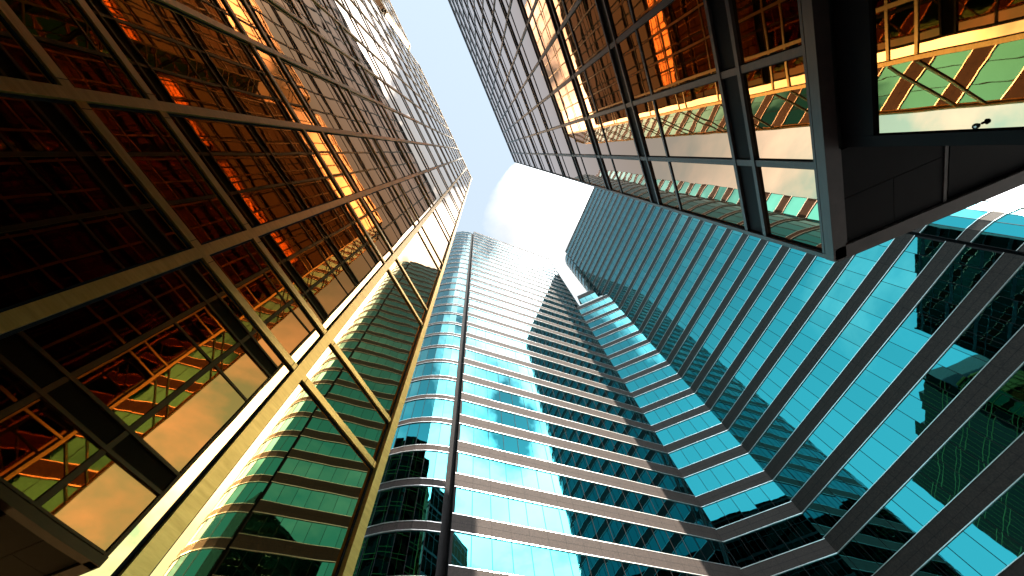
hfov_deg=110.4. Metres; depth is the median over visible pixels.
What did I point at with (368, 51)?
window
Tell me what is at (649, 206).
window
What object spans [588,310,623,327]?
window
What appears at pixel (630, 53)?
window
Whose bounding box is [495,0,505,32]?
window
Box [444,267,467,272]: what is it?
window
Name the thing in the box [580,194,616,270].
window
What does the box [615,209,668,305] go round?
window
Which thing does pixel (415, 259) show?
window
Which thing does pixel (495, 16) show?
window
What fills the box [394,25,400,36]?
window
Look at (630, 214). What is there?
window
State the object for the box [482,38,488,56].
window
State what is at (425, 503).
window
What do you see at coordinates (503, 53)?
window
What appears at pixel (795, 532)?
window
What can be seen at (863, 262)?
window
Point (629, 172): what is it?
window
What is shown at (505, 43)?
window
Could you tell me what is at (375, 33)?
window
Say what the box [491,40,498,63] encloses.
window
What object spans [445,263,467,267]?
window
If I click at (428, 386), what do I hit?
window
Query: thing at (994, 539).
window
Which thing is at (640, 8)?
window
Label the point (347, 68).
window
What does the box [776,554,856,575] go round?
window
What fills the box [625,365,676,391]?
window
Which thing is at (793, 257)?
window
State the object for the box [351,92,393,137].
window
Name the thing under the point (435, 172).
window
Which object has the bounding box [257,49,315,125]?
window
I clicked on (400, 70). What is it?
window
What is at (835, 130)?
copper tower
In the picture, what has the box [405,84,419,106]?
window
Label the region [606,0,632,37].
window
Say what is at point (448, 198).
window
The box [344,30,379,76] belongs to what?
window
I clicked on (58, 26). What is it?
window
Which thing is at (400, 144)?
window
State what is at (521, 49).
window
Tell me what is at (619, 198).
window
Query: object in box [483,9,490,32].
window
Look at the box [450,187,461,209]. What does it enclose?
window
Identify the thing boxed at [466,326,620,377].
window
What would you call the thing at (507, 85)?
window
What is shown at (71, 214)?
window
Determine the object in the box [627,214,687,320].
window
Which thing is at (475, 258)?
window
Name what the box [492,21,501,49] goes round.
window
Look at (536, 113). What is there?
window
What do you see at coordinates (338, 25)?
window
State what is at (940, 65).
lower window
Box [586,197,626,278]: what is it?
window
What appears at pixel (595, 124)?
window
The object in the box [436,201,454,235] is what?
window
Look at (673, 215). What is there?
window
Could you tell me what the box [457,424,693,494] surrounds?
window
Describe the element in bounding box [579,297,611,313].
window
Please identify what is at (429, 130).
window
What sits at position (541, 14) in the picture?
window
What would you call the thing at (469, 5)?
window
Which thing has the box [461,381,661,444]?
window
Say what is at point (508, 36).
window
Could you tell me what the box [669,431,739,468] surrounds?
window
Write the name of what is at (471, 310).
window
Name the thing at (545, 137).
window
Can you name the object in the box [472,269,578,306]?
window
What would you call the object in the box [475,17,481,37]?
window
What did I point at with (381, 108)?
window
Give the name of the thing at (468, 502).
window
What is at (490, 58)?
window
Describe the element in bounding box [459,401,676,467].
window
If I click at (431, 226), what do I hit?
window
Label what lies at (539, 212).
sky
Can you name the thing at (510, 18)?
window
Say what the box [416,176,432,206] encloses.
window
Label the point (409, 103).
window
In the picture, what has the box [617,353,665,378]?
window
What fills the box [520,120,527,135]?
window
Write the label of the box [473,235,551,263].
window
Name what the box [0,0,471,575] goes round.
copper tower
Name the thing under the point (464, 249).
window
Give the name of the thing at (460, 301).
window
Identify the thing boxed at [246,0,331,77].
window
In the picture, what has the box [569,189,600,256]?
window
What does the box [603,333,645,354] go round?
window
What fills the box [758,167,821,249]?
window
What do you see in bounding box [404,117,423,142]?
window
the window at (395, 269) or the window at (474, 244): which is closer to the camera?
the window at (395, 269)
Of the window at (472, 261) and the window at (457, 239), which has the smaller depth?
the window at (472, 261)
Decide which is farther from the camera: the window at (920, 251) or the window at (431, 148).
the window at (920, 251)
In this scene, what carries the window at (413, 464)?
in the office tower at (526, 441)
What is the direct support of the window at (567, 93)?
in the copper tower at (835, 130)
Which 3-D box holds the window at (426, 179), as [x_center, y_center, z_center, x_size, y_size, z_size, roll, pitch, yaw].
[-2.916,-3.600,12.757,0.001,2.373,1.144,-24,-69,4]
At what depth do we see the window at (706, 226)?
68.38 m
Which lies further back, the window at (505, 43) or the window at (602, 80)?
the window at (505, 43)
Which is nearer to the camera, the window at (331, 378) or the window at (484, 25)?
the window at (331, 378)
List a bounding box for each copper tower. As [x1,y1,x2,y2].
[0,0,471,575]
[448,0,1023,261]
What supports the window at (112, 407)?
in the copper tower at (228, 228)
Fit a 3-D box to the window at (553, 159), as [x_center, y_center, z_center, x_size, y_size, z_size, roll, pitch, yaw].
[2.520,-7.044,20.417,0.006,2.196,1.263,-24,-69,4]
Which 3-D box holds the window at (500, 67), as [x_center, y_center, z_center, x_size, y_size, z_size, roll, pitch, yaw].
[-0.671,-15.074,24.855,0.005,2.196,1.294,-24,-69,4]
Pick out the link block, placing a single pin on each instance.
(761, 523)
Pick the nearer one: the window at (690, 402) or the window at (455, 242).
the window at (690, 402)
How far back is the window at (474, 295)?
77.35 m
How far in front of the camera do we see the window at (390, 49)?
18.72 m
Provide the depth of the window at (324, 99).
6.19 m
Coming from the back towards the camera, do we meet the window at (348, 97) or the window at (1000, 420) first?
the window at (1000, 420)
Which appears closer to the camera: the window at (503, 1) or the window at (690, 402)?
the window at (503, 1)
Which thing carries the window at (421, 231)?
in the copper tower at (228, 228)
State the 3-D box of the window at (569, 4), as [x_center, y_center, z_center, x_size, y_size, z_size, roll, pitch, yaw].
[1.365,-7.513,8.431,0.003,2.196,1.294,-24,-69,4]
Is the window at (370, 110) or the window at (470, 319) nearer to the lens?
the window at (370, 110)
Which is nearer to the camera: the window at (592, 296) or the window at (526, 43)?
the window at (526, 43)
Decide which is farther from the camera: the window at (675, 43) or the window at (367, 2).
the window at (367, 2)
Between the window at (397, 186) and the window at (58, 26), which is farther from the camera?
the window at (397, 186)
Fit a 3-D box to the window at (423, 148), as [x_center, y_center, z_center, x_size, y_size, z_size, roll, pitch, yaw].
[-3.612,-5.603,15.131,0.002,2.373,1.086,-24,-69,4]
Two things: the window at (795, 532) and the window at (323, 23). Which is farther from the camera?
the window at (795, 532)
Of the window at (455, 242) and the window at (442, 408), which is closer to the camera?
the window at (442, 408)
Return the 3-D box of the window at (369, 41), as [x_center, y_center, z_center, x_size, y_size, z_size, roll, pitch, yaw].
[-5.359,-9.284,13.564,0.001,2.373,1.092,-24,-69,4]
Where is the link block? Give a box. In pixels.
[577,290,856,575]
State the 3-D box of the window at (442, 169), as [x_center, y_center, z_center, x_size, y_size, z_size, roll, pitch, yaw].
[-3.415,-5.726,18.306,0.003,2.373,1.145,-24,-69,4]
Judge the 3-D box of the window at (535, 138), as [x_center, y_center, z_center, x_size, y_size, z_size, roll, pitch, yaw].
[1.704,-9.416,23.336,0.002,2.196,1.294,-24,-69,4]
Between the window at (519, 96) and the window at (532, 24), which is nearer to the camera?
the window at (532, 24)
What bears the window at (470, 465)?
in the office tower at (526, 441)
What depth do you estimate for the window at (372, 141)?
8.22 m
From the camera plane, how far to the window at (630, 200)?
101.71 m
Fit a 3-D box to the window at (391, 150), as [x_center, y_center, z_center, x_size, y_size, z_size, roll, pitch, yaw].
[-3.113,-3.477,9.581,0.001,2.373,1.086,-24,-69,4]
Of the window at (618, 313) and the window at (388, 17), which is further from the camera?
the window at (618, 313)
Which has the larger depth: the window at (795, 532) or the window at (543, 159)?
the window at (795, 532)
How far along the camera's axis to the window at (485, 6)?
20.67 m
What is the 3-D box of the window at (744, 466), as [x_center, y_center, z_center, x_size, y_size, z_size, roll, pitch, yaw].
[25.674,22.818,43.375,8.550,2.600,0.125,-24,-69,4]
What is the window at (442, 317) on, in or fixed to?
in the office tower at (526, 441)
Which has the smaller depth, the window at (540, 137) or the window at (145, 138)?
the window at (145, 138)
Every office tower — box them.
[353,231,743,575]
[565,187,1023,575]
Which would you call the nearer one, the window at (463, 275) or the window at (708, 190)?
the window at (708, 190)
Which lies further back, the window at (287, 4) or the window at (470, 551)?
the window at (470, 551)
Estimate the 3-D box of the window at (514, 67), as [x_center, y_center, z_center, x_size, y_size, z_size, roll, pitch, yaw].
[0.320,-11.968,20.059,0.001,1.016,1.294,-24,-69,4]
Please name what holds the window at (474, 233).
in the office tower at (526, 441)
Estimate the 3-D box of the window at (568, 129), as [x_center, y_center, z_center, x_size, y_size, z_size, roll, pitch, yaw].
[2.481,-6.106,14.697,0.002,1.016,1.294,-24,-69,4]
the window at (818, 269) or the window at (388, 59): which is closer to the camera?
the window at (388, 59)
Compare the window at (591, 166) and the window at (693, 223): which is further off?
the window at (693, 223)
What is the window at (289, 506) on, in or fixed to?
in the copper tower at (228, 228)
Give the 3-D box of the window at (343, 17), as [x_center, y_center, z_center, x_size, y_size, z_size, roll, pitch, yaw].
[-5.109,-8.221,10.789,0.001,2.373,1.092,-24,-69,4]
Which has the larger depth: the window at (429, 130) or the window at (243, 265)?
the window at (429, 130)
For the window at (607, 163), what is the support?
in the copper tower at (835, 130)
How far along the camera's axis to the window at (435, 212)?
11.84 m
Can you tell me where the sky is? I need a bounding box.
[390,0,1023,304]
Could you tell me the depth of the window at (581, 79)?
10.86 m
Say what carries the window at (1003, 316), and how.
in the office tower at (866, 407)
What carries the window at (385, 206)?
in the copper tower at (228, 228)
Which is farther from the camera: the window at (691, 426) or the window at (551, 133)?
the window at (691, 426)
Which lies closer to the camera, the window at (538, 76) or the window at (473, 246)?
the window at (538, 76)
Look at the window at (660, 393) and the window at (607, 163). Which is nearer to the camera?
the window at (607, 163)
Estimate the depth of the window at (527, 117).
22.97 m
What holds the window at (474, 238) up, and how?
in the office tower at (526, 441)
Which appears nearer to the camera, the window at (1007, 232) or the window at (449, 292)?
the window at (1007, 232)
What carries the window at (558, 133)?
in the copper tower at (835, 130)
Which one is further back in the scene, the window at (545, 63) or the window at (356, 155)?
the window at (545, 63)
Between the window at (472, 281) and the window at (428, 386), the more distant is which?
the window at (472, 281)
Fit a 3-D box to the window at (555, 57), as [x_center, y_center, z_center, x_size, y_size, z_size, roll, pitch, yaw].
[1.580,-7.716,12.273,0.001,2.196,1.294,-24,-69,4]
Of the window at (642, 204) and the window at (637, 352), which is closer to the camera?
the window at (637, 352)
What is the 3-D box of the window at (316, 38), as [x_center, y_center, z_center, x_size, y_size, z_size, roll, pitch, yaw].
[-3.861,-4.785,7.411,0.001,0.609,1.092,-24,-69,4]
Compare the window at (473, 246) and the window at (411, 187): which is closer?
the window at (411, 187)
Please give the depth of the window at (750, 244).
57.36 m
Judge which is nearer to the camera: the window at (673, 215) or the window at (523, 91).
the window at (523, 91)
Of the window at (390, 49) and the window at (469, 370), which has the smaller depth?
the window at (390, 49)
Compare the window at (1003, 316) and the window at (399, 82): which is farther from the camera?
the window at (1003, 316)
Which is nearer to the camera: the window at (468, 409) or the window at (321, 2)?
the window at (321, 2)
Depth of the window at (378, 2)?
25.25 m
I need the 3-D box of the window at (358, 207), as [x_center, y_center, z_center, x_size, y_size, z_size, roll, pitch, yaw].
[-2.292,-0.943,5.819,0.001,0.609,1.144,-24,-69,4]
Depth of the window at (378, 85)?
11.49 m
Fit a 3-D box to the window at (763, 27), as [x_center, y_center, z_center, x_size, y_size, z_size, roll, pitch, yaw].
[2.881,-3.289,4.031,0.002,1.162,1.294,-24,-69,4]
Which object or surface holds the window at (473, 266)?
in the office tower at (526, 441)
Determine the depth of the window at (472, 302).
73.64 m
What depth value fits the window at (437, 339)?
55.38 m
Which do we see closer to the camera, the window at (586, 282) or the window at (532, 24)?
the window at (532, 24)
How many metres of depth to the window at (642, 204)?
94.54 m
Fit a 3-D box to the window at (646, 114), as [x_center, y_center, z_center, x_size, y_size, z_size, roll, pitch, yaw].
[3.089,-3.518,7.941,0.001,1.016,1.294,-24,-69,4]
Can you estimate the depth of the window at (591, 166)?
13.65 m
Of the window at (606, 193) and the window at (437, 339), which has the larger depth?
the window at (606, 193)
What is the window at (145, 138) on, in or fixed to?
in the copper tower at (228, 228)
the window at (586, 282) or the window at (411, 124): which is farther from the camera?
the window at (586, 282)
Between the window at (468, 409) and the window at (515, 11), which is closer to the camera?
the window at (515, 11)
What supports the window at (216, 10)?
in the copper tower at (228, 228)
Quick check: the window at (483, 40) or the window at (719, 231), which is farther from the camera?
the window at (719, 231)
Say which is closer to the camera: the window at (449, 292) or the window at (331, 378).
the window at (331, 378)
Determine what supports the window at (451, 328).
in the office tower at (526, 441)
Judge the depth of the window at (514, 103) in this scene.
25.89 m
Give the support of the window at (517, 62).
in the copper tower at (835, 130)
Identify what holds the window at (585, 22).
in the copper tower at (835, 130)
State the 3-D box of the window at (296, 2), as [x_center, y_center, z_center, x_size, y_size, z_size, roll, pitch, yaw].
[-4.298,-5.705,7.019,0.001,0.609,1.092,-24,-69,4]
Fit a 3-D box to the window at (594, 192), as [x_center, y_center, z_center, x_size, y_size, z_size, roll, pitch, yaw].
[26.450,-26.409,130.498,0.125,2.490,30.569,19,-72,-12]
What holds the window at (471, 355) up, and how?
in the office tower at (526, 441)
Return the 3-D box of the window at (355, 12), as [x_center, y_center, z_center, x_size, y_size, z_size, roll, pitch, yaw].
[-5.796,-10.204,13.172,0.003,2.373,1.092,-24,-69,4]
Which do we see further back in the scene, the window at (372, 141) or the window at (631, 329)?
the window at (631, 329)
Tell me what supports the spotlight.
attached to the copper tower at (835, 130)
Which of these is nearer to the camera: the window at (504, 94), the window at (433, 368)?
the window at (504, 94)
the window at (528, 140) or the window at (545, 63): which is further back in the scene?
the window at (528, 140)
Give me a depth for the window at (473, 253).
106.87 m
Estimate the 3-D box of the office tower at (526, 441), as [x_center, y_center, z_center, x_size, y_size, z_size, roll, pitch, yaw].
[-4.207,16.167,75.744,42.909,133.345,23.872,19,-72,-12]
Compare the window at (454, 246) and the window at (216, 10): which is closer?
the window at (216, 10)
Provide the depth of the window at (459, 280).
81.13 m
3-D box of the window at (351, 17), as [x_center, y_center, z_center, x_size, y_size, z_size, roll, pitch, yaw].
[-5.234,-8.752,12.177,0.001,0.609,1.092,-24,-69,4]
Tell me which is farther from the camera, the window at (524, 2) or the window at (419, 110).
the window at (419, 110)
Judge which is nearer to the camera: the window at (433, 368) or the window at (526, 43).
the window at (526, 43)
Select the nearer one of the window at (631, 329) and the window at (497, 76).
the window at (497, 76)
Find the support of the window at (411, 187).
in the copper tower at (228, 228)
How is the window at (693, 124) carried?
in the copper tower at (835, 130)
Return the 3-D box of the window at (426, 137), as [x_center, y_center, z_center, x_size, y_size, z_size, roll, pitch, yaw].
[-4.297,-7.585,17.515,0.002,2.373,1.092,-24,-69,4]
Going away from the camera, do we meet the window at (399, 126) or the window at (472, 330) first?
the window at (399, 126)
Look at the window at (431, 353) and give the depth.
51.67 m
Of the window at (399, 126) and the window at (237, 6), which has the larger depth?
the window at (399, 126)
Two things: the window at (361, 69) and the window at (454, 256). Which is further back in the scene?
the window at (454, 256)
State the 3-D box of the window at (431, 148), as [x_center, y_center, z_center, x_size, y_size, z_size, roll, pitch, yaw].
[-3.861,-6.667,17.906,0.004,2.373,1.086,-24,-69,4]
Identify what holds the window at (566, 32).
in the copper tower at (835, 130)
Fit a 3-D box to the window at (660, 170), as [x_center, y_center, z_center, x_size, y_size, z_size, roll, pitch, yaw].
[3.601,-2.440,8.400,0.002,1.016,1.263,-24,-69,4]
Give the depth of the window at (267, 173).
3.64 m
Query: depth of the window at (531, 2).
12.25 m
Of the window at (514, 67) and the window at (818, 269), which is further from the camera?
the window at (818, 269)
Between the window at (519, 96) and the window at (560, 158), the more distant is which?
the window at (519, 96)
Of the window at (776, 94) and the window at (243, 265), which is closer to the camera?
the window at (243, 265)
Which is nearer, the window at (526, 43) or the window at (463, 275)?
the window at (526, 43)
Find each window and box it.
[0,0,470,308]
[0,261,289,575]
[4,0,143,97]
[85,0,296,122]
[91,107,242,242]
[150,384,370,575]
[170,116,341,226]
[175,0,240,32]
[211,242,319,362]
[227,0,268,46]
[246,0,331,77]
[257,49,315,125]
[259,204,382,328]
[276,0,299,17]
[281,60,362,132]
[293,0,312,27]
[301,0,350,55]
[306,346,386,459]
[307,132,355,195]
[309,30,343,83]
[317,0,326,9]
[322,40,373,98]
[324,0,335,17]
[325,134,388,191]
[329,0,362,42]
[334,271,420,415]
[335,21,358,61]
[340,87,370,133]
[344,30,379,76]
[345,0,369,32]
[350,199,391,259]
[351,17,366,46]
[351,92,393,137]
[353,530,439,575]
[356,22,383,61]
[357,0,375,27]
[357,64,378,100]
[363,186,414,250]
[364,69,395,109]
[365,0,379,22]
[366,19,387,52]
[367,486,444,526]
[368,51,383,79]
[369,139,394,180]
[371,14,389,43]
[374,57,397,90]
[375,0,383,11]
[377,140,412,178]
[379,46,398,75]
[379,105,398,138]
[381,451,448,482]
[384,40,400,66]
[384,108,411,140]
[386,12,392,24]
[389,87,411,117]
[390,260,425,320]
[391,422,451,448]
[393,74,410,99]
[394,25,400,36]
[394,184,418,224]
[395,63,409,85]
[398,142,415,172]
[398,232,438,306]
[399,399,453,420]
[400,177,430,219]
[402,143,425,171]
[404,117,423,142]
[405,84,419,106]
[405,99,421,122]
[406,379,455,397]
[412,362,457,377]
[416,106,429,126]
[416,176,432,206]
[417,123,431,143]
[417,348,458,361]
[418,145,434,167]
[419,172,439,203]
[419,227,440,267]
[421,335,460,346]
[423,213,448,261]
[425,324,461,334]
[426,127,437,144]
[428,146,441,164]
[428,314,462,323]
[431,169,446,193]
[431,305,463,313]
[434,210,449,240]
[434,297,464,304]
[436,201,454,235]
[436,290,464,297]
[438,284,465,290]
[439,166,450,186]
[440,278,466,283]
[442,273,466,277]
[444,192,458,219]
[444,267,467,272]
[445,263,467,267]
[446,259,468,263]
[448,255,468,258]
[448,531,697,575]
[449,251,468,254]
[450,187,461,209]
[450,248,469,251]
[451,245,469,248]
[452,242,469,244]
[452,488,737,566]
[453,239,470,242]
[454,236,470,239]
[455,453,713,527]
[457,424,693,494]
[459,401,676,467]
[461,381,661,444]
[463,364,649,424]
[464,350,638,406]
[465,337,628,391]
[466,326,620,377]
[467,0,473,18]
[467,307,605,354]
[468,299,599,344]
[468,316,612,365]
[469,286,589,327]
[470,274,580,313]
[470,292,593,335]
[471,260,572,296]
[471,280,584,319]
[472,246,560,278]
[472,265,576,302]
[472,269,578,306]
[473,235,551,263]
[473,250,563,282]
[473,253,565,286]
[473,257,569,291]
[474,0,481,22]
[474,233,549,260]
[474,238,553,267]
[474,241,555,270]
[474,244,558,274]
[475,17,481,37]
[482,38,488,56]
[483,0,491,25]
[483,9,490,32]
[483,19,489,43]
[489,55,495,73]
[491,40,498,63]
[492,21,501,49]
[494,11,502,37]
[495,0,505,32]
[496,73,502,89]
[498,61,505,82]
[501,46,510,72]
[502,0,507,13]
[503,91,509,106]
[504,37,512,62]
[505,25,516,58]
[506,82,513,100]
[508,14,519,44]
[509,70,518,93]
[510,0,524,39]
[513,64,521,86]
[513,101,520,118]
[514,54,526,83]
[517,93,527,114]
[519,45,530,74]
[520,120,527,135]
[521,0,530,18]
[522,31,537,70]
[522,88,530,109]
[524,82,535,107]
[525,114,534,133]
[526,137,534,152]
[528,0,534,9]
[529,17,543,56]
[530,76,540,101]
[530,112,539,131]
[533,0,555,48]
[533,65,548,99]
[533,107,545,130]
[533,135,542,152]
[533,155,540,168]
[538,134,546,152]
[540,104,550,128]
[540,155,549,171]
[541,132,553,152]
[542,55,556,90]
[543,97,559,126]
[546,155,554,172]
[547,39,569,86]
[549,131,559,153]
[549,155,561,174]
[552,0,565,25]
[553,128,569,153]
[554,92,567,122]
[558,156,568,176]
[559,82,582,121]
[561,22,581,72]
[562,156,578,179]
[564,0,576,12]
[565,125,578,153]
[566,188,596,254]
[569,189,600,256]
[570,0,606,64]
[571,121,594,153]
[571,190,604,259]
[574,191,607,263]
[575,157,588,182]
[576,71,595,114]
[577,192,612,266]
[579,293,597,303]
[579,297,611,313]
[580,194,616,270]
[581,157,605,187]
[583,195,621,274]
[583,303,617,320]
[585,52,622,111]
[585,278,588,291]
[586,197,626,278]
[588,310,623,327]
[589,117,608,154]
[590,198,632,282]
[592,317,630,336]
[594,200,638,287]
[598,202,644,292]
[598,325,637,345]
[599,109,637,155]
[602,158,620,191]
[602,204,652,295]
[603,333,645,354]
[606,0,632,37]
[610,206,659,300]
[610,343,654,365]
[612,159,649,199]
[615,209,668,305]
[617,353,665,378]
[618,32,650,99]
[621,212,677,313]
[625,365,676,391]
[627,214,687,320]
[630,0,661,20]
[634,218,698,329]
[634,379,689,407]
[635,101,665,155]
[638,0,715,93]
[642,222,711,338]
[644,394,703,424]
[649,161,678,208]
[650,226,725,348]
[655,82,731,157]
[656,411,720,444]
[660,230,741,359]
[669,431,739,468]
[670,162,744,226]
[670,235,759,371]
[682,241,781,386]
[684,454,762,495]
[695,248,805,403]
[702,481,789,528]
[711,256,833,421]
[724,514,823,567]
[728,239,892,443]
[732,0,801,63]
[743,56,812,159]
[749,237,942,468]
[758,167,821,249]
[774,247,1001,499]
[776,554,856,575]
[802,265,1023,536]
[838,364,1023,575]
[872,0,1023,133]
[913,476,1023,575]
[920,201,1013,240]
[972,208,1023,251]
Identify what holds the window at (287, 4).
in the copper tower at (228, 228)
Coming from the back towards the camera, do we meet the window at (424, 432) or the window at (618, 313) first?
the window at (618, 313)
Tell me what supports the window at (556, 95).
in the copper tower at (835, 130)
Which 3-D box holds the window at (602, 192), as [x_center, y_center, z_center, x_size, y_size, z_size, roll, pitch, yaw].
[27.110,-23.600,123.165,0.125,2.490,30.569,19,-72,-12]
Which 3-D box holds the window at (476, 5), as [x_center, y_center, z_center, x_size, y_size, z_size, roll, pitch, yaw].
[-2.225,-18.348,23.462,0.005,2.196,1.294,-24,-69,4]
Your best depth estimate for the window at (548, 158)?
21.95 m
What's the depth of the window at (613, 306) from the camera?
87.39 m
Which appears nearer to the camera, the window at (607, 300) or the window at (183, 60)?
the window at (183, 60)
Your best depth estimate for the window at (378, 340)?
4.53 m
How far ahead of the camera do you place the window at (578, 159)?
15.19 m
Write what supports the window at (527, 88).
in the copper tower at (835, 130)
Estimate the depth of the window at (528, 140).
26.85 m
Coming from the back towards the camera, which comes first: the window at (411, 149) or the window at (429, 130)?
the window at (429, 130)
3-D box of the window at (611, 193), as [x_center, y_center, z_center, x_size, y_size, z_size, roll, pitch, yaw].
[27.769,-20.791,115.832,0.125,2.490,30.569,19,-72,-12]
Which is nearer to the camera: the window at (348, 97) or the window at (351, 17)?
the window at (348, 97)
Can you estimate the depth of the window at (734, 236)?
61.06 m
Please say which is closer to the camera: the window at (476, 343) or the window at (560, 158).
the window at (560, 158)
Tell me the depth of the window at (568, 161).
17.06 m
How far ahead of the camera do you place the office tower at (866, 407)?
35.12 m
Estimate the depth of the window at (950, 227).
33.23 m
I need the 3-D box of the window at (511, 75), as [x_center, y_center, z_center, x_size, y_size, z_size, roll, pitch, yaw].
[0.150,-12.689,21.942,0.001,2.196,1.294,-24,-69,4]
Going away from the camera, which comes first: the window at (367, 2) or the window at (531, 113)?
the window at (367, 2)
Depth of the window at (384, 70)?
13.95 m
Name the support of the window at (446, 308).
in the office tower at (526, 441)
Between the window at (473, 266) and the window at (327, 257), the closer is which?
the window at (327, 257)
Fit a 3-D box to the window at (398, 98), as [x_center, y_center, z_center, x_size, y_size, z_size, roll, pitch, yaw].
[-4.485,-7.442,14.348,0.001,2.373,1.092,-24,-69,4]
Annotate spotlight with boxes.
[972,123,980,128]
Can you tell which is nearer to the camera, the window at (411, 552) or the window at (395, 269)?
the window at (395, 269)
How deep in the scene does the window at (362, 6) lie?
15.75 m
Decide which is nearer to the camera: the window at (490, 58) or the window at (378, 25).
the window at (378, 25)
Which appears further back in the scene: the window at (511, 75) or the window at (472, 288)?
the window at (472, 288)
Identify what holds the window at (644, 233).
in the office tower at (866, 407)
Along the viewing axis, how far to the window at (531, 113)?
21.04 m
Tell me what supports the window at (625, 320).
in the link block
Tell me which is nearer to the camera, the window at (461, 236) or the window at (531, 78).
the window at (531, 78)
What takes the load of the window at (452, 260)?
in the office tower at (526, 441)
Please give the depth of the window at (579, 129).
13.17 m
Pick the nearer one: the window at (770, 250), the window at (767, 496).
the window at (767, 496)
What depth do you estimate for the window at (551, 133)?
18.13 m
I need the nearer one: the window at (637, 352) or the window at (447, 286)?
the window at (637, 352)
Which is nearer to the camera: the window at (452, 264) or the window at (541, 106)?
the window at (541, 106)
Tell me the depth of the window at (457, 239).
117.96 m
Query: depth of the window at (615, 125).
9.74 m
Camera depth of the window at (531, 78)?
17.18 m
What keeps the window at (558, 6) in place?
in the copper tower at (835, 130)

